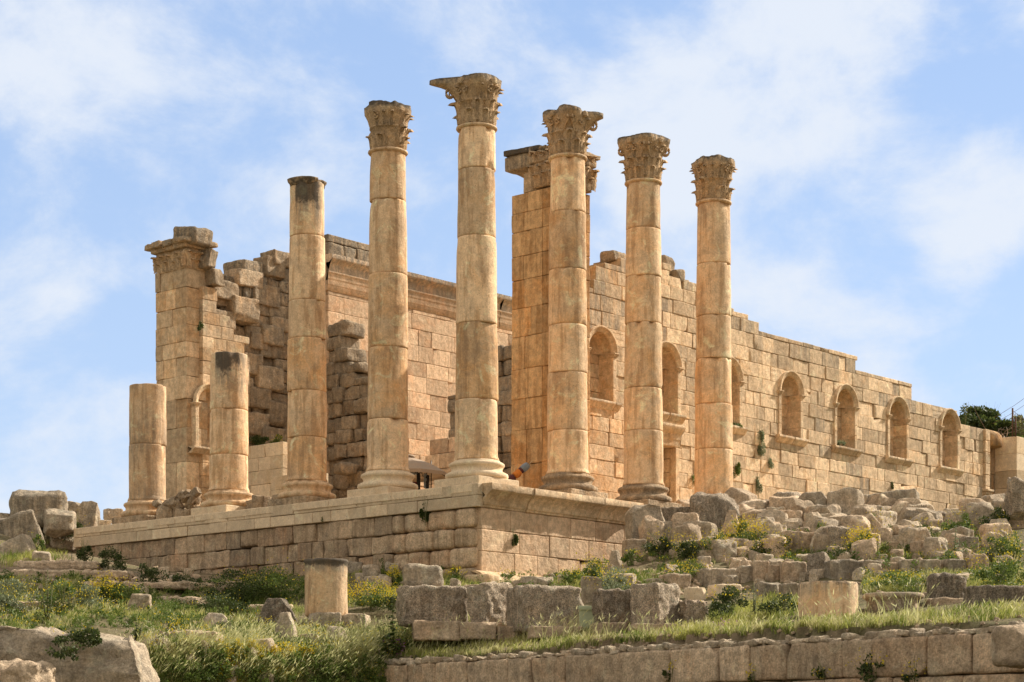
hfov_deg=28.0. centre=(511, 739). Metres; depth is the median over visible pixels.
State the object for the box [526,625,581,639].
footing stone
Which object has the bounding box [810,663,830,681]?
shrub
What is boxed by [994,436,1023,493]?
plain cream wall
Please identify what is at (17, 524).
fallen stone
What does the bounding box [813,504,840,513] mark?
tumbled stone
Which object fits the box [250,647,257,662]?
tumbled stone
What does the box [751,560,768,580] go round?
laid stone
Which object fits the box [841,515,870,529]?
tumbled stone
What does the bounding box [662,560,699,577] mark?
shrub
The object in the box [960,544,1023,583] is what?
shrub
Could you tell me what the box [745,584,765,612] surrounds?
thistle
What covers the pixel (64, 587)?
shrub
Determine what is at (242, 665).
thistle
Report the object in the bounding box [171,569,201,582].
shrub
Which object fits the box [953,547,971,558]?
tumbled stone
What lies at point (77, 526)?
shrub
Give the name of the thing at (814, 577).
tumbled stone
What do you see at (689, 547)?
shrub
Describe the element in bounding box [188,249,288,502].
cella wall
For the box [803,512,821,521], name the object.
tumbled stone
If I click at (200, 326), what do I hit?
shrub
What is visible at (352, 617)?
fallen stone
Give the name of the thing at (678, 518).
fallen stone
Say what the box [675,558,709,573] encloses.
shrub
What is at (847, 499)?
fallen stone
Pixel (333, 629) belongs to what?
fallen stone
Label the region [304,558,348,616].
column drum
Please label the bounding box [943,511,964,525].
tumbled stone
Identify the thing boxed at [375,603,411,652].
thistle
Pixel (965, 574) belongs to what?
tumbled stone
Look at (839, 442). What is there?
shrub
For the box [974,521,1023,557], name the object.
shrub
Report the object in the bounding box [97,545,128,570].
shrub
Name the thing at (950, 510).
fallen stone
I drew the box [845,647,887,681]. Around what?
shrub
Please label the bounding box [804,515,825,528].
tumbled stone
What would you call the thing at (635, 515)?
fallen stone
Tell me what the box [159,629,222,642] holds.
rock ledge
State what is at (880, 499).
tumbled stone
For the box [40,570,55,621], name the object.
thistle
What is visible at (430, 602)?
fallen stone
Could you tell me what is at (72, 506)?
fallen stone
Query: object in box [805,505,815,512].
tumbled stone
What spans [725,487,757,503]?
tumbled stone
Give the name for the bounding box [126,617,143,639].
thistle
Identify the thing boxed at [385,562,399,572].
fallen stone
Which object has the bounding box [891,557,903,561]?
tumbled stone
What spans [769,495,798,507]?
tumbled stone
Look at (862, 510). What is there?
tumbled stone
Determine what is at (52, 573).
rock ledge
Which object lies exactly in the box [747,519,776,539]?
tumbled stone
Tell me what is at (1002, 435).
dead branches
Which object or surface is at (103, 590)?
shrub
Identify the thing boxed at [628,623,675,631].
footing stone
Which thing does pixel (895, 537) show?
tumbled stone
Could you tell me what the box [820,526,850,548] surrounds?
fallen stone
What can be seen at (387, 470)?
stone column
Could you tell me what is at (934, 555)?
tumbled stone
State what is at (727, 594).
shrub
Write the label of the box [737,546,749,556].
tumbled stone
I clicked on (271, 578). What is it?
shrub
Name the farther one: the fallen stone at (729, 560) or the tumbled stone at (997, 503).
the tumbled stone at (997, 503)
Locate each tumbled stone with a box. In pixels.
[138,586,148,593]
[155,638,169,646]
[157,567,169,575]
[184,568,193,574]
[186,653,195,667]
[200,640,210,652]
[226,667,235,681]
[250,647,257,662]
[355,573,365,581]
[382,579,391,589]
[450,578,460,585]
[513,580,519,586]
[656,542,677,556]
[663,564,679,574]
[669,546,686,557]
[671,523,701,540]
[676,499,689,506]
[682,520,717,536]
[696,550,713,560]
[697,556,710,564]
[701,536,721,548]
[707,539,736,560]
[716,555,725,561]
[722,575,738,583]
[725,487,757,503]
[729,559,741,568]
[730,538,747,546]
[737,499,767,509]
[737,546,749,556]
[738,560,751,566]
[739,503,756,513]
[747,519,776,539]
[748,550,760,561]
[754,579,764,585]
[755,516,774,521]
[756,553,773,560]
[761,536,787,558]
[766,507,785,509]
[766,534,780,537]
[768,558,783,569]
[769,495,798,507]
[775,523,786,533]
[780,497,813,520]
[781,518,802,529]
[781,530,795,537]
[789,533,798,551]
[795,527,809,531]
[796,554,807,560]
[799,572,806,581]
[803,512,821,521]
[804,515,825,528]
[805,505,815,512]
[809,569,823,577]
[809,573,819,581]
[810,518,839,532]
[810,525,832,551]
[811,504,837,513]
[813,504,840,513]
[813,533,829,552]
[820,513,834,516]
[822,513,846,524]
[826,546,840,556]
[839,552,852,558]
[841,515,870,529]
[850,506,876,514]
[851,537,876,559]
[852,567,864,579]
[858,504,890,510]
[859,513,881,532]
[859,533,880,550]
[867,493,896,505]
[867,563,881,574]
[870,510,896,525]
[875,516,890,527]
[877,554,887,559]
[890,501,916,516]
[890,549,903,556]
[891,535,898,540]
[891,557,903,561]
[894,498,928,503]
[896,507,916,523]
[896,542,906,550]
[897,519,921,527]
[898,527,930,549]
[902,510,919,519]
[908,502,934,510]
[910,512,934,525]
[910,541,923,554]
[912,553,921,558]
[915,508,942,519]
[917,560,921,570]
[923,537,947,557]
[926,519,942,530]
[928,526,941,536]
[929,551,944,559]
[939,530,948,537]
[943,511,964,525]
[944,533,964,550]
[949,526,973,536]
[952,551,962,558]
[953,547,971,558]
[956,573,968,578]
[959,498,985,510]
[965,501,994,528]
[979,523,1011,538]
[981,493,1004,506]
[981,532,1001,546]
[989,518,1009,523]
[993,500,1003,509]
[994,555,1012,561]
[998,530,1008,537]
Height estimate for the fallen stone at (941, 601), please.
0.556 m
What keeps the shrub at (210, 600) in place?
on the ground at (375, 613)
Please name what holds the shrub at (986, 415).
on the ground at (375, 613)
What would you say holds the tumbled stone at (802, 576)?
on the ground at (375, 613)
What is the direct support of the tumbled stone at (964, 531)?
on the ground at (375, 613)
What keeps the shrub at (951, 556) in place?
on the ground at (375, 613)
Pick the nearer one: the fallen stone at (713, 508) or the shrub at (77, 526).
the fallen stone at (713, 508)
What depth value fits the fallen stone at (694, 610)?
59.63 m
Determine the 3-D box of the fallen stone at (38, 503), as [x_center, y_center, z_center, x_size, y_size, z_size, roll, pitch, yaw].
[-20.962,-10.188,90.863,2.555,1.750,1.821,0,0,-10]
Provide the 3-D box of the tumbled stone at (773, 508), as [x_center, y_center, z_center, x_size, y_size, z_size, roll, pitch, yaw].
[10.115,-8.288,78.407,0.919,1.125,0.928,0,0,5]
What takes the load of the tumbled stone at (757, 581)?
on the ground at (375, 613)
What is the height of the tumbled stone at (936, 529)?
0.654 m
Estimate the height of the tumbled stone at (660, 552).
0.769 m
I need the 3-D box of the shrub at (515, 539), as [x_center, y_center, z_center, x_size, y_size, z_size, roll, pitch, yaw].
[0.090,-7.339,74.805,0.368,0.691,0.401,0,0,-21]
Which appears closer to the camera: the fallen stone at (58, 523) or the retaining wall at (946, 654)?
the retaining wall at (946, 654)
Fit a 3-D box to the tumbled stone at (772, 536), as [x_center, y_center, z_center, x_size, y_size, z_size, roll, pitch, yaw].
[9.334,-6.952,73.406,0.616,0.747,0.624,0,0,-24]
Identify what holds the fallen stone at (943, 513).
on the ground at (375, 613)
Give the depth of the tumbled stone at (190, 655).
58.03 m
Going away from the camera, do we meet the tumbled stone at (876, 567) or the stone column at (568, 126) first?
the tumbled stone at (876, 567)
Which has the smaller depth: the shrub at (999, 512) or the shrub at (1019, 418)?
the shrub at (999, 512)
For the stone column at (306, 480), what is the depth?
80.43 m
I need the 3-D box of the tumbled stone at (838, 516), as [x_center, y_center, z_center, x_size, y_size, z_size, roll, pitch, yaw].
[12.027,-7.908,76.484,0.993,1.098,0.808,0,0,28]
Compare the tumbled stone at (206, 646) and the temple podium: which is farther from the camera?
the temple podium
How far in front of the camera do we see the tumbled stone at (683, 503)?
83.46 m
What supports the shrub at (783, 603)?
on the ground at (375, 613)
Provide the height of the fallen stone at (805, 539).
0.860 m
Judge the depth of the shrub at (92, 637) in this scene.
49.09 m
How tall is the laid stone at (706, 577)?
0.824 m
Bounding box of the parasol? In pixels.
[408,454,446,481]
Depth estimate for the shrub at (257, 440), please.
102.26 m
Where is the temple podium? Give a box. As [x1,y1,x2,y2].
[74,482,647,582]
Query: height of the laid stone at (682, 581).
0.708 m
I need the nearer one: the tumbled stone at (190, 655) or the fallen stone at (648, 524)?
the tumbled stone at (190, 655)
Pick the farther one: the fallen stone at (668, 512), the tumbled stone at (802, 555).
the fallen stone at (668, 512)
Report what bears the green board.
on the ground at (375, 613)
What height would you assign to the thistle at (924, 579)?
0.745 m
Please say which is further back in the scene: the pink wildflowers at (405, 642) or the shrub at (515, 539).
the shrub at (515, 539)
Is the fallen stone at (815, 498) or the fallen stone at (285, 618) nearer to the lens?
the fallen stone at (285, 618)
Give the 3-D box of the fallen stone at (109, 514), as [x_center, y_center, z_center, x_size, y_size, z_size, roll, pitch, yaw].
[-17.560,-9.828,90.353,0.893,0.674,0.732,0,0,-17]
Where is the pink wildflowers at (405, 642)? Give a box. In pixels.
[378,618,736,655]
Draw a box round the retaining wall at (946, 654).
[383,621,1023,681]
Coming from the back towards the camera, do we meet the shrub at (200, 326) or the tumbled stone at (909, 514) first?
the shrub at (200, 326)
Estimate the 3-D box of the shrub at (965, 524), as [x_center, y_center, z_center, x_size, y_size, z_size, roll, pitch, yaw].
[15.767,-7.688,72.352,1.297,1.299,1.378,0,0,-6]
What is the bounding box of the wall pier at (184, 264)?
[144,226,223,508]
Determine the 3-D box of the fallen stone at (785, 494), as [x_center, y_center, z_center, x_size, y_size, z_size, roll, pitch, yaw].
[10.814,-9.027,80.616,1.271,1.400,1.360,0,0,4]
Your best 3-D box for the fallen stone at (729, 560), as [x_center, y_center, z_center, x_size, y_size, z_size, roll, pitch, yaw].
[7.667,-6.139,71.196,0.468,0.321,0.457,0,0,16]
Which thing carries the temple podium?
on the ground at (375, 613)
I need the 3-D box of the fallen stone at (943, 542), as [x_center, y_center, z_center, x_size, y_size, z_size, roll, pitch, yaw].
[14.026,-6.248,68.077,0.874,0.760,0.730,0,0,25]
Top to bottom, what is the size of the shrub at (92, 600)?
1.070 m
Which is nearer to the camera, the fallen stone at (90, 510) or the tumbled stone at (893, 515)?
the tumbled stone at (893, 515)
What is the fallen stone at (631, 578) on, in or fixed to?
on the ground at (375, 613)
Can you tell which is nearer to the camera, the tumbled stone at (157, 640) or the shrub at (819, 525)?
the tumbled stone at (157, 640)
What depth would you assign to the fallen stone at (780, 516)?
77.08 m
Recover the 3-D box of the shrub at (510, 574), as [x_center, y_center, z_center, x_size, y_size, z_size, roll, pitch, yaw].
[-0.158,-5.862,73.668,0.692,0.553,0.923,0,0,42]
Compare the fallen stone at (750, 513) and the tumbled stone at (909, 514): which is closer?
the tumbled stone at (909, 514)
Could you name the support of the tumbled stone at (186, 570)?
on the ground at (375, 613)
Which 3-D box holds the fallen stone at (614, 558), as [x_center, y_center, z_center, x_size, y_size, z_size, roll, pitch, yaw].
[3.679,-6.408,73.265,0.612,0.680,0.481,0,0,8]
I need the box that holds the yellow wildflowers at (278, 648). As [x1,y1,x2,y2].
[3,528,1022,681]
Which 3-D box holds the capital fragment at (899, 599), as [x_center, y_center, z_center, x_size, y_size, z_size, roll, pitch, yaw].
[10.264,-3.571,55.301,1.650,0.706,1.657,0,0,42]
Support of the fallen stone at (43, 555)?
on the ground at (375, 613)
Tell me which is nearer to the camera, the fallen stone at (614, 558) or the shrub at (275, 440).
the fallen stone at (614, 558)
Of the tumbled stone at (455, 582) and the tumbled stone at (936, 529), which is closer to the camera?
the tumbled stone at (455, 582)
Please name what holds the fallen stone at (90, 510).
on the ground at (375, 613)
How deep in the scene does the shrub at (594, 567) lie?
67.86 m
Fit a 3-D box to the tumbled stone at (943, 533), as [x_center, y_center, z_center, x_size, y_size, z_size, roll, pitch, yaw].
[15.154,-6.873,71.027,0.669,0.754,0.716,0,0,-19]
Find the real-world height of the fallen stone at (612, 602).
1.197 m
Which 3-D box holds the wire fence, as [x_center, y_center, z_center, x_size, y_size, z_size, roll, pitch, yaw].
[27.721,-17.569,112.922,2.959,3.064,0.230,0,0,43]
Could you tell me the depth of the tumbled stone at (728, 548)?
71.81 m
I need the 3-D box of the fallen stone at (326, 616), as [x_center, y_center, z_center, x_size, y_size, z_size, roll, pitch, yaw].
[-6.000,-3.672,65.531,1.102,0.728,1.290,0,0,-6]
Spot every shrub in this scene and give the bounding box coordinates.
[0,575,50,611]
[27,531,45,550]
[38,576,86,614]
[44,641,84,660]
[51,624,102,647]
[53,505,89,542]
[65,578,109,610]
[76,540,94,560]
[89,569,123,602]
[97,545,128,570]
[105,575,143,600]
[133,561,169,582]
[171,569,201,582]
[179,591,253,613]
[191,566,282,605]
[197,320,203,330]
[231,548,304,600]
[248,435,269,445]
[270,434,285,442]
[347,576,395,609]
[374,589,396,611]
[387,562,401,584]
[418,494,430,525]
[445,566,466,579]
[495,567,518,578]
[512,531,518,546]
[556,568,581,584]
[569,552,609,586]
[575,563,636,590]
[620,548,643,565]
[641,526,677,555]
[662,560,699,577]
[662,660,676,680]
[667,532,711,559]
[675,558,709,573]
[699,523,747,552]
[700,580,761,620]
[721,514,769,540]
[733,457,740,477]
[744,538,770,553]
[746,662,755,681]
[755,474,762,497]
[757,425,765,455]
[757,591,797,614]
[766,528,800,553]
[768,455,773,468]
[782,555,806,563]
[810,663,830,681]
[816,520,826,528]
[827,544,852,557]
[837,439,845,445]
[840,568,925,591]
[841,519,884,548]
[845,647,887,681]
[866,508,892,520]
[901,655,926,681]
[909,516,944,536]
[929,545,965,559]
[938,504,979,531]
[959,403,969,425]
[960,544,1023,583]
[961,405,1023,436]
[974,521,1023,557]
[977,505,1011,525]
[1005,414,1023,436]
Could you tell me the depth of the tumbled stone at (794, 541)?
72.06 m
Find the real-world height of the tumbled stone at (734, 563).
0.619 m
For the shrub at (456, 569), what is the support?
on the ground at (375, 613)
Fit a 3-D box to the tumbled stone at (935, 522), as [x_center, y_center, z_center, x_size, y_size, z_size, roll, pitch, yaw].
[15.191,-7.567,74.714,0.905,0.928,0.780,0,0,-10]
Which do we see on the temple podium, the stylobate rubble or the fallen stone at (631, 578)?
the stylobate rubble
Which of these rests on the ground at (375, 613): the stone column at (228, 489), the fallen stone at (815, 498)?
the fallen stone at (815, 498)
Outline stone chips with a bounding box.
[19,535,1023,657]
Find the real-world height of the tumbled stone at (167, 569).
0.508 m
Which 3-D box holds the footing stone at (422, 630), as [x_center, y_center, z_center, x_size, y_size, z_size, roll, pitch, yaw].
[-2.304,-3.268,62.235,1.461,0.646,1.332,0,0,-5]
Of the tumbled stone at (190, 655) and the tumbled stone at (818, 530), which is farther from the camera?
the tumbled stone at (818, 530)
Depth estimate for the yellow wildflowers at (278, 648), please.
60.23 m
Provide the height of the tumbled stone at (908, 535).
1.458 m
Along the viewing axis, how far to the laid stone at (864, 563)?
65.14 m
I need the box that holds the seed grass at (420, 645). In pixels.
[140,579,931,681]
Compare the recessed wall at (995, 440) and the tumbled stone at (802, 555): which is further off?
the recessed wall at (995, 440)
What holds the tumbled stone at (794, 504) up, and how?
on the ground at (375, 613)
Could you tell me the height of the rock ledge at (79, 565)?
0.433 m
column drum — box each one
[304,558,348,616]
[798,581,857,616]
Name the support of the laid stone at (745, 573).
on the ground at (375, 613)
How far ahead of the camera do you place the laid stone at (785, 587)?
61.92 m
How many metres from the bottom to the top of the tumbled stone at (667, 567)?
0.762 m
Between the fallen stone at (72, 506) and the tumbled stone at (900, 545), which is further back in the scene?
the fallen stone at (72, 506)
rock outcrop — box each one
[0,626,159,681]
[0,658,56,681]
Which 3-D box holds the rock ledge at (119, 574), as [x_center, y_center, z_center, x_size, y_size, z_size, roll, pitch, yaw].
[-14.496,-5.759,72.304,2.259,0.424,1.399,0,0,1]
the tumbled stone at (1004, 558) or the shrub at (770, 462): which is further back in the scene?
the shrub at (770, 462)
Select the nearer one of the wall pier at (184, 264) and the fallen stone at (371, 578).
the fallen stone at (371, 578)
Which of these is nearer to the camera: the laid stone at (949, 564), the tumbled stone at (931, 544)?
the laid stone at (949, 564)
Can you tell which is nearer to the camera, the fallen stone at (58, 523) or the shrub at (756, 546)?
the shrub at (756, 546)
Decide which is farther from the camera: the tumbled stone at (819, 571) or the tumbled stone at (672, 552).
the tumbled stone at (672, 552)
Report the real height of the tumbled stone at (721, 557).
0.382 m
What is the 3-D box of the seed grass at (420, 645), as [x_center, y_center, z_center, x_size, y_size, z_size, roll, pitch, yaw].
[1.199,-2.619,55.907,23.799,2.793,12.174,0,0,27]
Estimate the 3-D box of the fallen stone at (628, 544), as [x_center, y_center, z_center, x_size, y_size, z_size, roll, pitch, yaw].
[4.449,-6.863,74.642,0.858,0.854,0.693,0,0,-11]
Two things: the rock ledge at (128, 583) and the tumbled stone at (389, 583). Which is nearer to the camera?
the rock ledge at (128, 583)
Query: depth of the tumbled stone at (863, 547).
68.79 m
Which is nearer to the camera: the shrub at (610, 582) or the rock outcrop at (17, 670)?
the rock outcrop at (17, 670)
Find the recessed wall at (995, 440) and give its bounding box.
[989,430,1001,494]
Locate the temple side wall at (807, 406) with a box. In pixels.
[589,250,993,510]
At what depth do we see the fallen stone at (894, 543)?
69.62 m
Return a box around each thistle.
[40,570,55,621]
[64,587,75,613]
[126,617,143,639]
[236,656,250,674]
[316,643,325,673]
[358,613,371,636]
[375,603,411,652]
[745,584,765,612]
[910,575,922,592]
[921,566,927,587]
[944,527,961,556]
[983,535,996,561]
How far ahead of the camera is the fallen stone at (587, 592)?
65.13 m
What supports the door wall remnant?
on the temple podium
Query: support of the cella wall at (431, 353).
on the temple podium
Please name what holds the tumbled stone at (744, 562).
on the ground at (375, 613)
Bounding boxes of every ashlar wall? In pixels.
[248,442,327,496]
[425,437,454,487]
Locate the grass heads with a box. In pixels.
[2,569,1023,681]
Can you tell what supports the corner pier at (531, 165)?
on the temple podium
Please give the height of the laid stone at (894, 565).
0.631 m
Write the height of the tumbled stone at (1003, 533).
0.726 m
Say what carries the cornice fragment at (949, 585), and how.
on the ground at (375, 613)
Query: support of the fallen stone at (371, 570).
on the ground at (375, 613)
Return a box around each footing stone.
[411,620,460,641]
[460,622,496,640]
[496,626,524,640]
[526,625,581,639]
[589,622,630,633]
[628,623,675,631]
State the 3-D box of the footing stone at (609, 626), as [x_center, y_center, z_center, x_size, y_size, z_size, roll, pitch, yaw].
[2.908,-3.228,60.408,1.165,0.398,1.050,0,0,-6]
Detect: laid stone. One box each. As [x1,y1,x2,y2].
[646,578,661,582]
[659,573,690,588]
[684,587,705,599]
[693,568,735,586]
[707,584,740,597]
[736,565,752,582]
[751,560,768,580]
[754,581,779,598]
[768,565,778,581]
[778,582,798,597]
[779,561,806,581]
[806,552,829,579]
[823,559,860,580]
[860,560,881,570]
[882,562,898,572]
[897,559,916,573]
[921,559,940,570]
[940,559,966,571]
[967,554,988,570]
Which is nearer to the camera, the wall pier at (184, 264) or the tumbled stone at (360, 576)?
the tumbled stone at (360, 576)
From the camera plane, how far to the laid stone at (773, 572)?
67.17 m
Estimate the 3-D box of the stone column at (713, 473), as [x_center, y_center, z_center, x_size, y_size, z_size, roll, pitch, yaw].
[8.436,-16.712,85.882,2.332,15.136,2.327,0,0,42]
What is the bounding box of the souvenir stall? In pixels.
[410,461,431,489]
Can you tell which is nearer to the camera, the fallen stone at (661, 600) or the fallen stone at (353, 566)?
the fallen stone at (661, 600)
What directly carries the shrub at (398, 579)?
on the ground at (375, 613)
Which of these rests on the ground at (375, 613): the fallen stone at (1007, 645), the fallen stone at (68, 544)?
the fallen stone at (68, 544)
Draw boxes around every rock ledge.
[6,601,68,608]
[11,569,80,576]
[13,560,102,569]
[79,570,134,580]
[81,580,133,586]
[129,580,203,590]
[158,595,207,606]
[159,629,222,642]
[198,581,244,591]
[245,604,292,611]
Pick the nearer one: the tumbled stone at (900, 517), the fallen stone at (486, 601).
the fallen stone at (486, 601)
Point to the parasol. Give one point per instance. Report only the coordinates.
(415, 465)
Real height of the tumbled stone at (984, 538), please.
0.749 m
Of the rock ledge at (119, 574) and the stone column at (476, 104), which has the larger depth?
the stone column at (476, 104)
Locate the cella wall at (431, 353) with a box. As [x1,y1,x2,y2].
[324,234,512,488]
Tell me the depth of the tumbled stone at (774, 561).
68.81 m
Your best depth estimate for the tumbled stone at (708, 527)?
74.46 m
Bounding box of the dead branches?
[973,406,1017,437]
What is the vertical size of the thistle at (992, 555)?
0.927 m
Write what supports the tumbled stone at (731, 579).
on the ground at (375, 613)
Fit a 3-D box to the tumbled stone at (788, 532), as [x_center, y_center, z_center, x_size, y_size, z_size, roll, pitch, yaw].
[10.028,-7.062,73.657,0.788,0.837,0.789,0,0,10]
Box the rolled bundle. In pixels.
[508,461,532,479]
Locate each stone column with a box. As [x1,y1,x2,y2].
[112,383,166,523]
[191,351,252,514]
[268,176,335,506]
[347,100,417,497]
[429,73,518,487]
[538,104,607,501]
[615,132,681,507]
[689,154,737,493]
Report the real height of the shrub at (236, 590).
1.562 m
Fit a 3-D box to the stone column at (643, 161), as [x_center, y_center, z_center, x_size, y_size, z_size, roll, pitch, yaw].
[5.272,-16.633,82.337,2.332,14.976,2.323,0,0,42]
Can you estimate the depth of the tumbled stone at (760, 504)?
79.94 m
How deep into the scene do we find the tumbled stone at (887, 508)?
77.66 m
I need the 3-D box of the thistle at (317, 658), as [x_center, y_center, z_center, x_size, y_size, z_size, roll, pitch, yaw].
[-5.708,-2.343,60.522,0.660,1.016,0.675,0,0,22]
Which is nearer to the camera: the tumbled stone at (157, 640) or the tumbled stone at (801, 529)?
the tumbled stone at (157, 640)
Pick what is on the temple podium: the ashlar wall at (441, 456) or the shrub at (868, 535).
the ashlar wall at (441, 456)
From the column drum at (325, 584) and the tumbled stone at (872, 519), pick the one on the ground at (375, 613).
the tumbled stone at (872, 519)
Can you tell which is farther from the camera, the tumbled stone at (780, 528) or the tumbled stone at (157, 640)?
the tumbled stone at (780, 528)
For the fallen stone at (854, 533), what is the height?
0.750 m
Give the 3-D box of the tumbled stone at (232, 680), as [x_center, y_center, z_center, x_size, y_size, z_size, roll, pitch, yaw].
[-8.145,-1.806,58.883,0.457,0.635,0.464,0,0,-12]
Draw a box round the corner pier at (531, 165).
[503,145,600,488]
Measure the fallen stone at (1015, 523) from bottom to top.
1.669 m
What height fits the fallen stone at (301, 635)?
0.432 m
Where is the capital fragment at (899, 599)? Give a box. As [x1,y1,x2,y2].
[862,592,923,610]
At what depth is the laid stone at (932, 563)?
64.37 m
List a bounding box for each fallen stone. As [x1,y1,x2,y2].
[0,509,44,545]
[0,513,9,518]
[0,534,36,554]
[9,489,67,527]
[32,551,51,560]
[43,508,76,537]
[52,536,77,550]
[68,501,80,510]
[74,501,100,527]
[98,520,110,525]
[103,508,122,523]
[128,594,151,611]
[201,613,230,626]
[253,638,274,652]
[257,598,297,622]
[257,673,273,681]
[274,612,296,639]
[298,633,319,641]
[307,612,340,627]
[324,626,346,639]
[341,613,370,629]
[347,561,362,574]
[362,564,380,575]
[364,576,391,587]
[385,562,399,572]
[395,584,467,627]
[402,563,443,585]
[466,581,512,627]
[506,584,583,632]
[520,576,553,584]
[580,576,602,602]
[592,588,631,623]
[607,550,621,567]
[610,573,636,585]
[622,539,646,561]
[625,504,664,538]
[630,582,679,623]
[638,515,664,549]
[661,506,689,520]
[661,521,672,541]
[671,512,698,528]
[678,599,708,622]
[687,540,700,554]
[688,492,741,533]
[722,510,738,536]
[726,557,733,564]
[740,510,761,521]
[744,540,760,549]
[757,509,788,523]
[773,492,800,496]
[779,510,802,519]
[793,531,813,551]
[799,491,826,504]
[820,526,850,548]
[827,487,864,514]
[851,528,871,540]
[866,488,926,507]
[877,527,893,542]
[888,541,898,549]
[893,525,912,534]
[922,540,947,555]
[924,597,962,605]
[938,511,949,520]
[943,508,958,511]
[958,536,978,551]
[963,585,1023,607]
[991,624,1023,668]
[1003,477,1023,520]
[1009,520,1023,528]
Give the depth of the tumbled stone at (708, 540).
72.60 m
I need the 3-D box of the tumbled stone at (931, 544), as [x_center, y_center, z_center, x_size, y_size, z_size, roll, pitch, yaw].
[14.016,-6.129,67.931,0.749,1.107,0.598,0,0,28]
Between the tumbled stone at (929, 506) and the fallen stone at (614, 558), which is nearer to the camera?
the fallen stone at (614, 558)
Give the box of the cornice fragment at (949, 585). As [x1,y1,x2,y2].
[925,572,966,597]
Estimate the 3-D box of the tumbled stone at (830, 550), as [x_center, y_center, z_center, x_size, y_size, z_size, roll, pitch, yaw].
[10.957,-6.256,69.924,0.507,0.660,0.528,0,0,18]
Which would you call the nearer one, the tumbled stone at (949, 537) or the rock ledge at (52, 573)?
the tumbled stone at (949, 537)
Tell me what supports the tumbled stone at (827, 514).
on the ground at (375, 613)
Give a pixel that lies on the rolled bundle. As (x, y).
(518, 472)
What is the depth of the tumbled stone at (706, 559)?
70.67 m
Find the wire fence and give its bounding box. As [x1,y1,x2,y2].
[993,399,1023,436]
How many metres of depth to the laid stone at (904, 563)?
64.40 m
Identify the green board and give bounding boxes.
[578,606,593,629]
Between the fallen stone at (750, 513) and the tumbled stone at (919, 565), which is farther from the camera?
the fallen stone at (750, 513)
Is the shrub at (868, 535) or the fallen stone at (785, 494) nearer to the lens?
the shrub at (868, 535)
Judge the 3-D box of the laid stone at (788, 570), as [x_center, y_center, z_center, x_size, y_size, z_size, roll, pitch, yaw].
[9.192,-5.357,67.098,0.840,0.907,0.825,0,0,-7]
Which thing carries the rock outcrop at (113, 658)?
on the ground at (375, 613)
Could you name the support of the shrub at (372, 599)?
on the ground at (375, 613)
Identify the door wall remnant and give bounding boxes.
[447,345,511,475]
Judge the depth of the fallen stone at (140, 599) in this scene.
64.64 m
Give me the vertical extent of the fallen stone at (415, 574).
0.847 m
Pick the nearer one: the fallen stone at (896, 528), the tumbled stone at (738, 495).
the fallen stone at (896, 528)
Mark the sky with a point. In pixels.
(876, 147)
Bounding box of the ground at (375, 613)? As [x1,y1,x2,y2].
[0,527,1023,681]
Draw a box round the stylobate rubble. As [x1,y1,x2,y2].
[152,487,277,518]
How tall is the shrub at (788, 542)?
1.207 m
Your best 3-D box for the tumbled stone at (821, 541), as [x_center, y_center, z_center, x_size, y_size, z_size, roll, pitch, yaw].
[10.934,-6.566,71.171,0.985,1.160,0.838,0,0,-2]
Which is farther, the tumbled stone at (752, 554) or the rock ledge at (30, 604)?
the tumbled stone at (752, 554)
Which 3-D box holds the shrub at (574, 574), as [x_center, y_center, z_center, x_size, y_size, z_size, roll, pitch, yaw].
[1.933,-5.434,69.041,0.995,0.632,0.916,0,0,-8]
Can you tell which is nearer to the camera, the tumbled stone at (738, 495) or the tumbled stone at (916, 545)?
the tumbled stone at (916, 545)
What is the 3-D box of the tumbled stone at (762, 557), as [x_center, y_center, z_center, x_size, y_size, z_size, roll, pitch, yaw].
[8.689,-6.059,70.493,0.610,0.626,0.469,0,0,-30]
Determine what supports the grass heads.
on the ground at (375, 613)
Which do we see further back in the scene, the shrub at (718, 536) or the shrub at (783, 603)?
the shrub at (718, 536)
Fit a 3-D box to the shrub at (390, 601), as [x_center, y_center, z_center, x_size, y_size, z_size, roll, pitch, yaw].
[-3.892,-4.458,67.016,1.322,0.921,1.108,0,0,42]
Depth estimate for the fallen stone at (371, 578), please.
72.03 m
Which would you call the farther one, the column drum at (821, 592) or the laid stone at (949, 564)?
the laid stone at (949, 564)
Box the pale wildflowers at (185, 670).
[2,567,932,670]
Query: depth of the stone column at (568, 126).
78.20 m
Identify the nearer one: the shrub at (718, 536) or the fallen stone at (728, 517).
the shrub at (718, 536)
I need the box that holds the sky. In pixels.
[0,0,1023,519]
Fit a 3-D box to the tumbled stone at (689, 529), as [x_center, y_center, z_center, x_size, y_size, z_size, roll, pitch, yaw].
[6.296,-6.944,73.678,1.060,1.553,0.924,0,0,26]
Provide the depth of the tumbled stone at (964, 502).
76.32 m
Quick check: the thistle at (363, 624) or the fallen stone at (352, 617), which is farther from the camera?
the fallen stone at (352, 617)
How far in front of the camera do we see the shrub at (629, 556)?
72.51 m
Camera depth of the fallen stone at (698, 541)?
72.77 m
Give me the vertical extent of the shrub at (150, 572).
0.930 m
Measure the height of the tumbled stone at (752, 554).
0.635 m
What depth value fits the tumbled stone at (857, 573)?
64.75 m
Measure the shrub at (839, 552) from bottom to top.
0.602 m
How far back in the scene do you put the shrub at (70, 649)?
48.56 m

